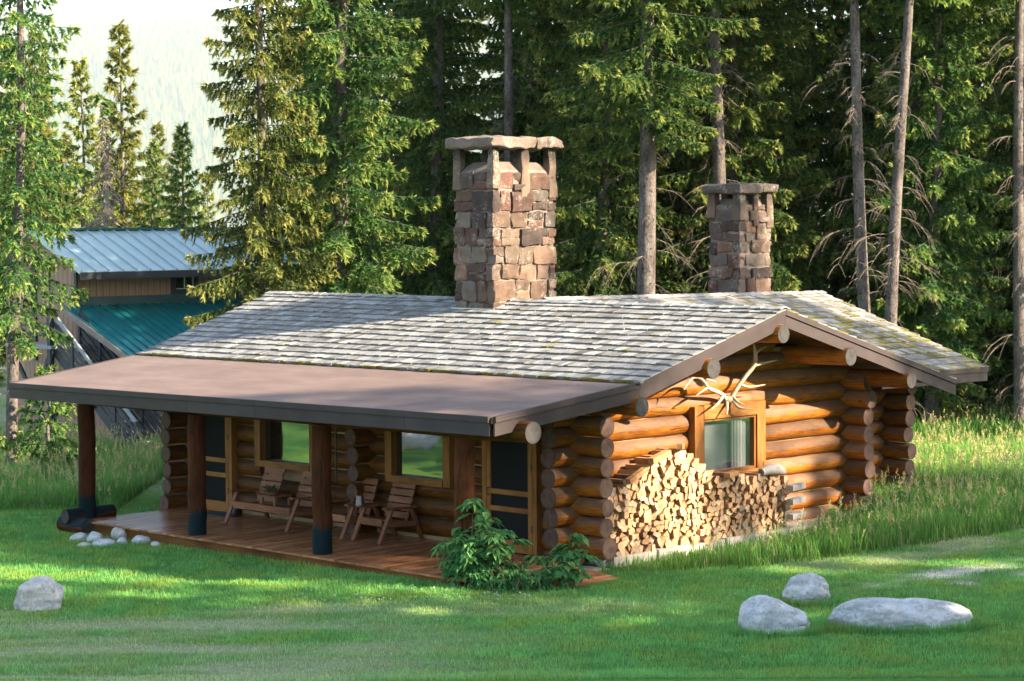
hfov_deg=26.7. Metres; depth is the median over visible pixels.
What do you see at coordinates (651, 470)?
firewood log
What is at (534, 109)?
spruce tree
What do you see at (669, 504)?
firewood log
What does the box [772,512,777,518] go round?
firewood log
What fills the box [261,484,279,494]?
potted plant
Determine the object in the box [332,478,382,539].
garden chair
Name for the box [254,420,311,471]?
window
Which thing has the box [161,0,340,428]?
spruce tree
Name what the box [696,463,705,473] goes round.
firewood log
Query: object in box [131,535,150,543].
stone
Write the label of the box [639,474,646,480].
firewood log
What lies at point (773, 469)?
firewood log
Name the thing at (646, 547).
firewood log
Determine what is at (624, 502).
firewood log
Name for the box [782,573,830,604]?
boulder
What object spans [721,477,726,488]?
firewood log
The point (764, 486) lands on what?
firewood log
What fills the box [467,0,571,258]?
spruce tree
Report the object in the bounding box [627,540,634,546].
firewood log
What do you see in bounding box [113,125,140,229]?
spruce tree
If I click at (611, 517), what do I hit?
firewood log
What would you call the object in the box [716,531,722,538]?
firewood log
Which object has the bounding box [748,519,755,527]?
firewood log
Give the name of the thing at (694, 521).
firewood log
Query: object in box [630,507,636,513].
firewood log
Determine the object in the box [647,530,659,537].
firewood log
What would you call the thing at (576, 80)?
spruce tree
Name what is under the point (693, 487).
firewood log
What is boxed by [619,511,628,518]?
firewood log
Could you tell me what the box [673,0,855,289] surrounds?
spruce tree
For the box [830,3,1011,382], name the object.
spruce tree
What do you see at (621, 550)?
firewood log
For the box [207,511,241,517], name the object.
doormat
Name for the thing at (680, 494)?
firewood log
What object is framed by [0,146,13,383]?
spruce tree
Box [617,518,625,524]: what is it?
firewood log
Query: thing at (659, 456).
firewood log
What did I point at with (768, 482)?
firewood log
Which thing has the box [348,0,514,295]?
spruce tree
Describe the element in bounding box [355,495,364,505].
tin can
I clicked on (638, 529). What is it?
firewood log
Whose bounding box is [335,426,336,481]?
iron rod
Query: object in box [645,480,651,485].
firewood log
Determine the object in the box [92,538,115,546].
stone
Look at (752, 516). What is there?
firewood log
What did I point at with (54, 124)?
spruce tree
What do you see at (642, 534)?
firewood log
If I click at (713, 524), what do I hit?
firewood log
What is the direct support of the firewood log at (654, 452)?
on the firewood splinters
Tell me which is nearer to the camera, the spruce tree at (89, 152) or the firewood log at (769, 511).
the firewood log at (769, 511)
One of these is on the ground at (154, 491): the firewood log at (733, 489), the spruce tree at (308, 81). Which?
the spruce tree at (308, 81)
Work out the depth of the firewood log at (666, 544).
36.69 m
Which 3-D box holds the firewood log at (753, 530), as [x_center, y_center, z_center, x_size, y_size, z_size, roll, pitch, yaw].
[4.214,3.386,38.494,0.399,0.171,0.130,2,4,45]
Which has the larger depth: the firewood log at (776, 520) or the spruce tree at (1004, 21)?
the spruce tree at (1004, 21)
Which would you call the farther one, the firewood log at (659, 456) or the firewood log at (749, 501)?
the firewood log at (749, 501)
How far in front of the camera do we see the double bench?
40.25 m
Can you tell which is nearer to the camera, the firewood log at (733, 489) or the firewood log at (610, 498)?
the firewood log at (610, 498)
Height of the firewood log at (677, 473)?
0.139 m
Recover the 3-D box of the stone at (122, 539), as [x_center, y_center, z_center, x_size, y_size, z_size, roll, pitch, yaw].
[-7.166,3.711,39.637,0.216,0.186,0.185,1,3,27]
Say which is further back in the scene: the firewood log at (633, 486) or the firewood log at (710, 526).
the firewood log at (710, 526)
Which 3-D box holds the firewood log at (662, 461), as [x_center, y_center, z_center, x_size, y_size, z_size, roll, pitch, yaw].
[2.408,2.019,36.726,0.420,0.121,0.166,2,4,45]
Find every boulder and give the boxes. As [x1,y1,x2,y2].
[13,576,63,610]
[738,595,809,634]
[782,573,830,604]
[828,597,972,630]
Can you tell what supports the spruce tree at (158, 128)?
on the ground at (154, 491)
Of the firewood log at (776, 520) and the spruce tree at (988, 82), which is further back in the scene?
the spruce tree at (988, 82)
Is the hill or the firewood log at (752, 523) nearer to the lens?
the firewood log at (752, 523)
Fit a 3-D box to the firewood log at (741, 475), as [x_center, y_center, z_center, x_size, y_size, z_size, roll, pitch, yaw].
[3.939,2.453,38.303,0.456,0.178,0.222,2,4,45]
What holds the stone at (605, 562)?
on the ground at (154, 491)
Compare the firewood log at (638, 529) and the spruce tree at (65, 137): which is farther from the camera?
the spruce tree at (65, 137)
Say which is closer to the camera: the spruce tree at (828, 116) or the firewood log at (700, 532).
the firewood log at (700, 532)
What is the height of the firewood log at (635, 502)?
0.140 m
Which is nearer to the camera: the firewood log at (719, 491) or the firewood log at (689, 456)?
the firewood log at (689, 456)
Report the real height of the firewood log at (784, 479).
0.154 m
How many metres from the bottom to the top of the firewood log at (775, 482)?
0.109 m
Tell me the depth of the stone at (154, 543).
39.11 m
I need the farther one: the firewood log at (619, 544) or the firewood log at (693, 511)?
the firewood log at (693, 511)
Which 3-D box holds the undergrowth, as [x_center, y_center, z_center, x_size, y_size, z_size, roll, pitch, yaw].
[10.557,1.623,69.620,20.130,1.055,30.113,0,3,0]
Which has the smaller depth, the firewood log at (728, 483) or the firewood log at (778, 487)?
the firewood log at (728, 483)
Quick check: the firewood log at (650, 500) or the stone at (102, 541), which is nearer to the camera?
the firewood log at (650, 500)
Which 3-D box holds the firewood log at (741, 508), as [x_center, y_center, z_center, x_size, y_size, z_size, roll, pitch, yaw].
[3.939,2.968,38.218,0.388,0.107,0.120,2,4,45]
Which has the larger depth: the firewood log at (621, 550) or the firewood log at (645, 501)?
the firewood log at (645, 501)
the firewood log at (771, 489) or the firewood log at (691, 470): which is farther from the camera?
the firewood log at (771, 489)
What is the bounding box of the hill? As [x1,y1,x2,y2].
[0,7,996,227]
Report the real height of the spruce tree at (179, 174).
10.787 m
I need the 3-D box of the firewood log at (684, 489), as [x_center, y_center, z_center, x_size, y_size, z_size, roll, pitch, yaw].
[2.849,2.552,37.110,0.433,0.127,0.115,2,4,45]
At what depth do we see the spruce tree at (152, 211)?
83.65 m
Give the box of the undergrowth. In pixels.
[911,382,1023,443]
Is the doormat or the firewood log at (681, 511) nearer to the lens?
the firewood log at (681, 511)
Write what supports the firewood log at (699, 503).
on the firewood log at (699, 510)
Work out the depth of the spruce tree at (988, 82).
65.20 m
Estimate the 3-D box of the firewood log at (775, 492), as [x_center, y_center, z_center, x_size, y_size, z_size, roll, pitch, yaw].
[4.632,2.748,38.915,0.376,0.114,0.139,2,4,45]
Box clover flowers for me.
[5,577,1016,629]
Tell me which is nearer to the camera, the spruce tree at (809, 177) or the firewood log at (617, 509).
the firewood log at (617, 509)
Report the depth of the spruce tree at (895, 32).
60.23 m
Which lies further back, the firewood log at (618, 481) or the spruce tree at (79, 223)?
the spruce tree at (79, 223)
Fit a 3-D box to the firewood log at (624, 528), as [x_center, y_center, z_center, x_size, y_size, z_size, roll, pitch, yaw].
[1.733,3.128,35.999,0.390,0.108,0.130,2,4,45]
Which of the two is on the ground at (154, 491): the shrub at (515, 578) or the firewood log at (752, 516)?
the shrub at (515, 578)
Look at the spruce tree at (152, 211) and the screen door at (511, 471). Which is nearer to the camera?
the screen door at (511, 471)
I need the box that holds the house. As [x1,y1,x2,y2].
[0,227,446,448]
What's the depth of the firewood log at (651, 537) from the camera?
36.48 m
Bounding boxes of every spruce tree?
[0,0,95,464]
[0,38,51,358]
[0,89,35,363]
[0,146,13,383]
[1,28,72,351]
[28,79,67,222]
[48,55,118,227]
[53,130,80,227]
[75,170,95,224]
[85,128,119,223]
[86,19,167,229]
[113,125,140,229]
[129,140,171,227]
[141,120,170,225]
[158,120,206,226]
[159,133,195,226]
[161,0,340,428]
[187,187,205,226]
[197,172,221,224]
[242,0,441,294]
[249,0,382,228]
[266,0,423,291]
[347,0,488,279]
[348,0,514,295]
[369,0,482,295]
[445,0,593,295]
[462,0,572,161]
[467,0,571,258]
[470,5,577,167]
[518,0,711,295]
[525,0,689,296]
[541,0,760,294]
[556,7,662,266]
[594,0,711,294]
[623,0,833,293]
[657,0,837,293]
[660,0,771,293]
[664,9,724,274]
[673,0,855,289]
[770,0,887,301]
[775,0,886,300]
[798,0,959,316]
[800,0,921,414]
[823,0,1010,422]
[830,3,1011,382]
[839,0,970,425]
[864,0,1012,432]
[870,3,1014,402]
[920,0,1014,408]
[957,13,1023,410]
[962,8,1023,362]
[967,0,1023,430]
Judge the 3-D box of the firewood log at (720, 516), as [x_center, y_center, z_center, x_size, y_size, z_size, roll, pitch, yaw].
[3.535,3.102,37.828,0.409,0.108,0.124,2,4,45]
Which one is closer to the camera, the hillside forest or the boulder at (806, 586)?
the boulder at (806, 586)
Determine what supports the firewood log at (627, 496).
on the firewood log
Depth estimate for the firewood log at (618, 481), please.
36.00 m
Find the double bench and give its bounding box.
[223,467,311,532]
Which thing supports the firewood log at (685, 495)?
on the firewood log
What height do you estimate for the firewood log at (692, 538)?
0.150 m
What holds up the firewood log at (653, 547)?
on the log cabin
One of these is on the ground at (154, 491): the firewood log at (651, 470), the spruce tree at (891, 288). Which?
the spruce tree at (891, 288)
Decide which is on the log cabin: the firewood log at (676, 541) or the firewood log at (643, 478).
the firewood log at (676, 541)
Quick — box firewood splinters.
[612,459,785,550]
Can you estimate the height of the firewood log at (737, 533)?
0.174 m
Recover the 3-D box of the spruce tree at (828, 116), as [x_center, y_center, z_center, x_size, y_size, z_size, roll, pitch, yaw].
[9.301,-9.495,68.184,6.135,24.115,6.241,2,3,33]
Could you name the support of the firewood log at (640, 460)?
on the firewood splinters
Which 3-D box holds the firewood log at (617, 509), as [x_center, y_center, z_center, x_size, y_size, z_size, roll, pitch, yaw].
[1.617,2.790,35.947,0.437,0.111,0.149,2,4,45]
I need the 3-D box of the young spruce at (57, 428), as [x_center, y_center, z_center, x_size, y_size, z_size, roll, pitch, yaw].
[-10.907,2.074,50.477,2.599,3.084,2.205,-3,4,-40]
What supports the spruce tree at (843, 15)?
on the ground at (154, 491)
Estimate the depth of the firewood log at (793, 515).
38.81 m
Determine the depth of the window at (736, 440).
38.62 m
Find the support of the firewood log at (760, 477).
on the firewood log
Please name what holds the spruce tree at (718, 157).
on the ground at (154, 491)
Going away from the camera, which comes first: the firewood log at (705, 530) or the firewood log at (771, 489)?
the firewood log at (705, 530)
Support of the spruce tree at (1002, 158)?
on the ground at (154, 491)
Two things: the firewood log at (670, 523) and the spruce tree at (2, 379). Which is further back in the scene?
the spruce tree at (2, 379)
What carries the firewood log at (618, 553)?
on the log cabin
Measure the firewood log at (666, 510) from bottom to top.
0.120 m
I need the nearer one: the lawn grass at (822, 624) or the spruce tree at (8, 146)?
the lawn grass at (822, 624)
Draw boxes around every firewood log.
[589,515,612,519]
[592,496,613,503]
[609,478,630,488]
[610,487,616,497]
[613,484,628,494]
[613,485,624,493]
[614,473,638,484]
[614,505,621,511]
[614,520,621,528]
[615,551,622,559]
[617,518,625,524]
[617,541,621,548]
[617,547,624,555]
[618,469,636,474]
[618,525,626,531]
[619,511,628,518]
[620,499,628,505]
[621,506,628,511]
[622,492,630,500]
[622,540,627,546]
[625,463,649,473]
[625,466,648,484]
[627,483,636,490]
[627,534,637,540]
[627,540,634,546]
[628,544,636,553]
[630,499,637,506]
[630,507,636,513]
[634,457,658,466]
[635,527,641,532]
[636,503,642,509]
[637,494,644,500]
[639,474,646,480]
[639,510,648,517]
[639,531,647,537]
[641,455,663,462]
[642,497,648,504]
[642,544,650,551]
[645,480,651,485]
[646,492,654,497]
[646,497,653,504]
[647,449,671,463]
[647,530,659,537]
[648,466,654,474]
[648,534,654,542]
[648,543,655,552]
[650,502,658,510]
[651,512,656,519]
[652,450,672,459]
[654,537,661,546]
[656,473,661,480]
[657,448,680,457]
[657,481,662,490]
[657,512,664,519]
[658,490,666,496]
[659,459,666,465]
[660,469,669,476]
[662,507,669,513]
[663,540,668,547]
[664,465,672,472]
[667,501,672,507]
[668,521,673,526]
[671,457,678,464]
[672,487,679,493]
[672,515,677,521]
[673,537,678,545]
[674,470,680,477]
[676,507,685,516]
[677,444,684,448]
[677,479,685,486]
[677,491,682,500]
[678,450,685,458]
[679,535,686,544]
[681,486,687,492]
[682,530,690,536]
[683,492,687,500]
[686,453,692,463]
[686,474,693,482]
[686,519,690,525]
[687,492,692,498]
[688,466,695,473]
[689,458,698,468]
[689,536,696,544]
[690,509,696,513]
[690,518,697,524]
[691,483,695,492]
[692,507,701,514]
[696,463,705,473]
[697,501,702,506]
[697,529,703,535]
[699,527,707,534]
[700,535,711,544]
[702,522,711,529]
[704,516,712,522]
[705,469,713,477]
[706,493,714,500]
[709,520,716,527]
[710,475,718,483]
[710,528,717,534]
[712,472,734,481]
[713,477,721,487]
[715,488,721,495]
[715,525,723,530]
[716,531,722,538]
[718,514,723,520]
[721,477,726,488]
[723,477,729,487]
[724,470,738,477]
[724,509,732,514]
[728,486,737,492]
[733,477,740,485]
[733,528,740,535]
[735,473,744,483]
[735,496,741,503]
[737,505,744,511]
[739,521,746,528]
[741,492,748,499]
[742,472,765,481]
[744,475,756,483]
[744,476,749,484]
[746,498,754,505]
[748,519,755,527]
[750,514,755,519]
[751,493,758,499]
[751,526,757,533]
[758,463,786,475]
[760,495,765,502]
[761,484,766,492]
[766,479,772,486]
[766,486,774,491]
[766,508,772,515]
[768,496,776,503]
[770,490,777,496]
[770,517,780,523]
[771,480,779,485]
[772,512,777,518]
[775,484,781,490]
[777,495,784,501]
[778,475,787,483]
[781,504,790,509]
[783,508,791,517]
[787,482,805,490]
[787,496,805,504]
[787,511,805,519]
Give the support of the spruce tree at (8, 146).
on the ground at (154, 491)
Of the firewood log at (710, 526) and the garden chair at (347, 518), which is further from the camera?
the garden chair at (347, 518)
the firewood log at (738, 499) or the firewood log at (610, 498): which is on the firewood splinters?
the firewood log at (738, 499)
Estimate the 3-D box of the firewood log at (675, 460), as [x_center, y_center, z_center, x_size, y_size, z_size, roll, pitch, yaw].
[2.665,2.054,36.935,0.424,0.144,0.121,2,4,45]
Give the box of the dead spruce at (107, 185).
[84,92,127,229]
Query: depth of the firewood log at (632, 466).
36.38 m
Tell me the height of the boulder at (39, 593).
0.729 m
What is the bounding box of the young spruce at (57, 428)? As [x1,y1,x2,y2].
[0,364,101,476]
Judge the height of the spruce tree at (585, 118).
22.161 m
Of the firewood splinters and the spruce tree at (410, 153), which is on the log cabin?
the firewood splinters
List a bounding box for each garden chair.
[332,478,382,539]
[351,482,423,544]
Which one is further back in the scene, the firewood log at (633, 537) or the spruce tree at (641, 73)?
the spruce tree at (641, 73)
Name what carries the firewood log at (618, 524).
on the firewood splinters
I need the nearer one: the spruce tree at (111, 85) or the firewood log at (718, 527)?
the firewood log at (718, 527)
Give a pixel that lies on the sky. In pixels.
(84, 7)
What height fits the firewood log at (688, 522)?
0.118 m
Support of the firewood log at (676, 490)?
on the firewood splinters
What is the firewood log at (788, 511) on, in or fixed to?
on the firewood log
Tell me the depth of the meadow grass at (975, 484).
42.70 m
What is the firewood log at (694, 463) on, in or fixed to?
on the firewood log
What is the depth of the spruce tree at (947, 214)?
58.00 m
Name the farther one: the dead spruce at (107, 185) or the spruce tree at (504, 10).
the dead spruce at (107, 185)
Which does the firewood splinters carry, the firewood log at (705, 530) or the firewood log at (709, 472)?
the firewood log at (709, 472)
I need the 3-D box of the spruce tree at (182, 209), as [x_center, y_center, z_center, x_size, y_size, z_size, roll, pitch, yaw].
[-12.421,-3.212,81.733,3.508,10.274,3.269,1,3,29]
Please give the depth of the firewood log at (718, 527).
37.68 m
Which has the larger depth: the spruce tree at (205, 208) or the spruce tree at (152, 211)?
the spruce tree at (205, 208)
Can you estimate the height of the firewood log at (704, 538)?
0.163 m
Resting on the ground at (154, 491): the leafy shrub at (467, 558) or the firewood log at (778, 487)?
the leafy shrub at (467, 558)
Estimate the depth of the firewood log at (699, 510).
37.28 m
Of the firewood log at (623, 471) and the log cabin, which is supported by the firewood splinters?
the firewood log at (623, 471)
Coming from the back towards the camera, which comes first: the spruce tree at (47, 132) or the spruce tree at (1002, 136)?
the spruce tree at (47, 132)
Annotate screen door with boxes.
[205,416,237,511]
[482,430,542,555]
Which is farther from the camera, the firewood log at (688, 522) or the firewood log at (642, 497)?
the firewood log at (688, 522)
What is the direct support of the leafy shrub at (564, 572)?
on the ground at (154, 491)
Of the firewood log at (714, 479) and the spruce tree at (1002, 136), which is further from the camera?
the spruce tree at (1002, 136)
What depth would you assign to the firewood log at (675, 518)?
36.93 m
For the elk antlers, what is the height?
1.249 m
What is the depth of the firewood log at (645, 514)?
36.24 m
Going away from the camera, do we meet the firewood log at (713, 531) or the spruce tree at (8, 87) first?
the firewood log at (713, 531)
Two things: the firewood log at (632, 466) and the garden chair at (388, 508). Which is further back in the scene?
the garden chair at (388, 508)
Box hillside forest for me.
[0,11,502,219]
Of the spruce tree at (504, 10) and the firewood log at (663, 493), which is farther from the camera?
the spruce tree at (504, 10)
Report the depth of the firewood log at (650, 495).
36.37 m
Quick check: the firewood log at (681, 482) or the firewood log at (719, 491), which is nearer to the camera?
the firewood log at (681, 482)
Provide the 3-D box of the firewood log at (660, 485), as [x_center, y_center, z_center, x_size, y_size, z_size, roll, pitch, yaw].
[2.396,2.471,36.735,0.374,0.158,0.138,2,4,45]
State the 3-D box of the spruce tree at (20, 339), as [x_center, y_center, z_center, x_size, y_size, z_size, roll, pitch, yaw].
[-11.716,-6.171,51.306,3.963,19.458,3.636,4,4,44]
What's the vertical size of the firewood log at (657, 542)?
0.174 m
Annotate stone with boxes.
[70,532,87,540]
[77,542,90,546]
[86,531,102,542]
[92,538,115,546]
[111,527,126,538]
[117,537,127,543]
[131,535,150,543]
[151,541,161,546]
[595,559,607,566]
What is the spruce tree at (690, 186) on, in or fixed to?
on the ground at (154, 491)
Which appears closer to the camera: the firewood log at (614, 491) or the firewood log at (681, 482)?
the firewood log at (614, 491)
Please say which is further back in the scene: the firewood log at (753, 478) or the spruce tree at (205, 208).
the spruce tree at (205, 208)
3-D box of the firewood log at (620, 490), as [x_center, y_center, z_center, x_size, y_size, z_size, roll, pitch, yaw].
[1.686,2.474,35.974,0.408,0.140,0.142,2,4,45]
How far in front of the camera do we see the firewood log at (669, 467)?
36.66 m
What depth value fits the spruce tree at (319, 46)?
52.30 m
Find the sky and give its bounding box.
[0,0,982,27]
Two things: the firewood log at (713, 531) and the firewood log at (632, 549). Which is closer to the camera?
the firewood log at (632, 549)
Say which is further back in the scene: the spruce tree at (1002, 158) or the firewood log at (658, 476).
the spruce tree at (1002, 158)
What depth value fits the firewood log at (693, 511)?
37.19 m
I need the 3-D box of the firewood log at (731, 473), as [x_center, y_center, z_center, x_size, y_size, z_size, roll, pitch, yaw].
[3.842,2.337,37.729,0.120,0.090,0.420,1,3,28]
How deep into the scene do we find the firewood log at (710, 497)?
37.60 m
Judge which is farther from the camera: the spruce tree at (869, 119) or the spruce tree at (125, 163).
the spruce tree at (125, 163)
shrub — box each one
[429,497,532,589]
[462,560,557,593]
[519,533,603,589]
[826,487,918,524]
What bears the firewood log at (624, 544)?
on the firewood log
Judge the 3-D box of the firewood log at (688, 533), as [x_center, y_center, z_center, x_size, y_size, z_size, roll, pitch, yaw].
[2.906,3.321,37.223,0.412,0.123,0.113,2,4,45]
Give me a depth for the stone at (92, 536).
39.85 m
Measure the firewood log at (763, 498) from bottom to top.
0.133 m
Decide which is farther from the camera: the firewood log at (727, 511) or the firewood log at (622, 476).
the firewood log at (727, 511)
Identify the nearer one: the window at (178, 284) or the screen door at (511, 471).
the screen door at (511, 471)
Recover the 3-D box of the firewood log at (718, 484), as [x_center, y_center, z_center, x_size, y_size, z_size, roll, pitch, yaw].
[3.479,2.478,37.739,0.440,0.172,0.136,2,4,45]
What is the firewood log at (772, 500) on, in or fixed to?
on the firewood log
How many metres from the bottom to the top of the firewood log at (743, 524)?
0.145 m
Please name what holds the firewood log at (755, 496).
on the firewood splinters
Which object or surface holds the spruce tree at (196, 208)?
on the ground at (154, 491)
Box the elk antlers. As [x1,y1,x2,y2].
[684,343,776,414]
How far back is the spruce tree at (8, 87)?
95.85 m
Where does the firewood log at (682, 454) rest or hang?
on the firewood log
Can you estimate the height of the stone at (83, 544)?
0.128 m
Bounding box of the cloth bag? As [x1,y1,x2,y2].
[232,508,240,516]
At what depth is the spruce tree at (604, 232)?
57.44 m
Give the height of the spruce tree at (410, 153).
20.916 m
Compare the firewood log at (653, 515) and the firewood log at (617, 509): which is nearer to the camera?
the firewood log at (617, 509)
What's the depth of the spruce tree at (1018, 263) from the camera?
56.73 m
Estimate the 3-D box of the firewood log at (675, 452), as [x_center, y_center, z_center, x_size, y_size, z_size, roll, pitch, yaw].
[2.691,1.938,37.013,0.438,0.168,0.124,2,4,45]
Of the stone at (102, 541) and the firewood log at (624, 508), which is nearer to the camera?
the firewood log at (624, 508)
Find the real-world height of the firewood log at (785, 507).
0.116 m
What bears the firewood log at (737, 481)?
on the firewood log
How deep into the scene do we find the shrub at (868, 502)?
40.15 m
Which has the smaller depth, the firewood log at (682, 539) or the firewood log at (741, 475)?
the firewood log at (682, 539)
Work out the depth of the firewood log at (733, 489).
37.92 m
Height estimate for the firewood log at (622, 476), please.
0.168 m
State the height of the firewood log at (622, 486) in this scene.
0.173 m
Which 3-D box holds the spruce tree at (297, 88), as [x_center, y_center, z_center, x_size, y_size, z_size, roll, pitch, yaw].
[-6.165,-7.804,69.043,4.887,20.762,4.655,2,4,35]
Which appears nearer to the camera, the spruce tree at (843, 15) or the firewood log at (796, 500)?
the firewood log at (796, 500)
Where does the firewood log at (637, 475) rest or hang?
on the firewood log at (643, 478)
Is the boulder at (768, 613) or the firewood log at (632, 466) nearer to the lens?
the boulder at (768, 613)
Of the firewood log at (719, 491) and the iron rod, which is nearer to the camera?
the firewood log at (719, 491)
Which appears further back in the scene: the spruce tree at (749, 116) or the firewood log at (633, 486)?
the spruce tree at (749, 116)
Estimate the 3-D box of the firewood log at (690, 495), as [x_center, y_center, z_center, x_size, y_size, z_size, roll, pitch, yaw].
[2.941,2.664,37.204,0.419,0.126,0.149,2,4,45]
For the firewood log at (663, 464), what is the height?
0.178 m
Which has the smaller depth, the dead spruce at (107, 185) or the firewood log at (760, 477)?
the firewood log at (760, 477)
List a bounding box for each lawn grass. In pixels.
[723,591,995,638]
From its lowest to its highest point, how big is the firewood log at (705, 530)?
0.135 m
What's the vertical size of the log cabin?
7.927 m
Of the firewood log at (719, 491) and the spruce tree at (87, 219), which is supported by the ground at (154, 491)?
the spruce tree at (87, 219)
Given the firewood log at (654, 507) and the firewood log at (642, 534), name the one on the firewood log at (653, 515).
the firewood log at (654, 507)
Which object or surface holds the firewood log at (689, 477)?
on the firewood log at (693, 487)
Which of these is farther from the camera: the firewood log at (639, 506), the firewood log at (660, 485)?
the firewood log at (660, 485)
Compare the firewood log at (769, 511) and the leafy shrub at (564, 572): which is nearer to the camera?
the leafy shrub at (564, 572)
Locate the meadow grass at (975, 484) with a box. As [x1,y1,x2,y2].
[0,389,1023,572]
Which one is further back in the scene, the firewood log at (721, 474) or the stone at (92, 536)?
the stone at (92, 536)
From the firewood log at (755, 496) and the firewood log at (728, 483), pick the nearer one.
the firewood log at (728, 483)
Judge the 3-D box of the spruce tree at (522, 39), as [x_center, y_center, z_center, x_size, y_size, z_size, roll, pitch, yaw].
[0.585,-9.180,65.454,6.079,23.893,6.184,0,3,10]
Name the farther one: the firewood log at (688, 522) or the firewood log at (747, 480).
the firewood log at (747, 480)
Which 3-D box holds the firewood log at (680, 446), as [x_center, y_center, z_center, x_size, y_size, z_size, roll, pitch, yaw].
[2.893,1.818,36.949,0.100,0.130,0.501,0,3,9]
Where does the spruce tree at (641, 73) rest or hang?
on the ground at (154, 491)
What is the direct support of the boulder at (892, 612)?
on the ground at (154, 491)
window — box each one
[171,277,198,293]
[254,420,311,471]
[385,431,454,487]
[688,400,765,474]
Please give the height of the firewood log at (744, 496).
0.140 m
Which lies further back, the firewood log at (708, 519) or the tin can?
the tin can
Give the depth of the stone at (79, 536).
40.16 m
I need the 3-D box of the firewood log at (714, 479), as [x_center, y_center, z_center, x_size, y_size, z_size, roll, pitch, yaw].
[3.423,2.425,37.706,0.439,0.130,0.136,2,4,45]
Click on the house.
(136, 281)
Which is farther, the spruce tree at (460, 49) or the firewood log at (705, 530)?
the spruce tree at (460, 49)
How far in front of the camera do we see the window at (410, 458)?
38.30 m
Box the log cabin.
[8,135,988,588]
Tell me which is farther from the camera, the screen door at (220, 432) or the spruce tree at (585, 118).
the spruce tree at (585, 118)
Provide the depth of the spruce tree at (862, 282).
54.25 m
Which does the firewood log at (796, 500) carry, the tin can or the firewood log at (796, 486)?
the firewood log at (796, 486)
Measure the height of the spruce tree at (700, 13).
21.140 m
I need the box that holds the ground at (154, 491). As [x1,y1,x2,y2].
[0,233,1023,680]
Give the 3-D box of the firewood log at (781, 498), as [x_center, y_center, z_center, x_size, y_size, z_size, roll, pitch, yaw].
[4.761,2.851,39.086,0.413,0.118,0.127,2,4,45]
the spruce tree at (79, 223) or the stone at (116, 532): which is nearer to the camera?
the stone at (116, 532)
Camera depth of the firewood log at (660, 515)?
36.54 m
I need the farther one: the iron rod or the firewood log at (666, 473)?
the iron rod

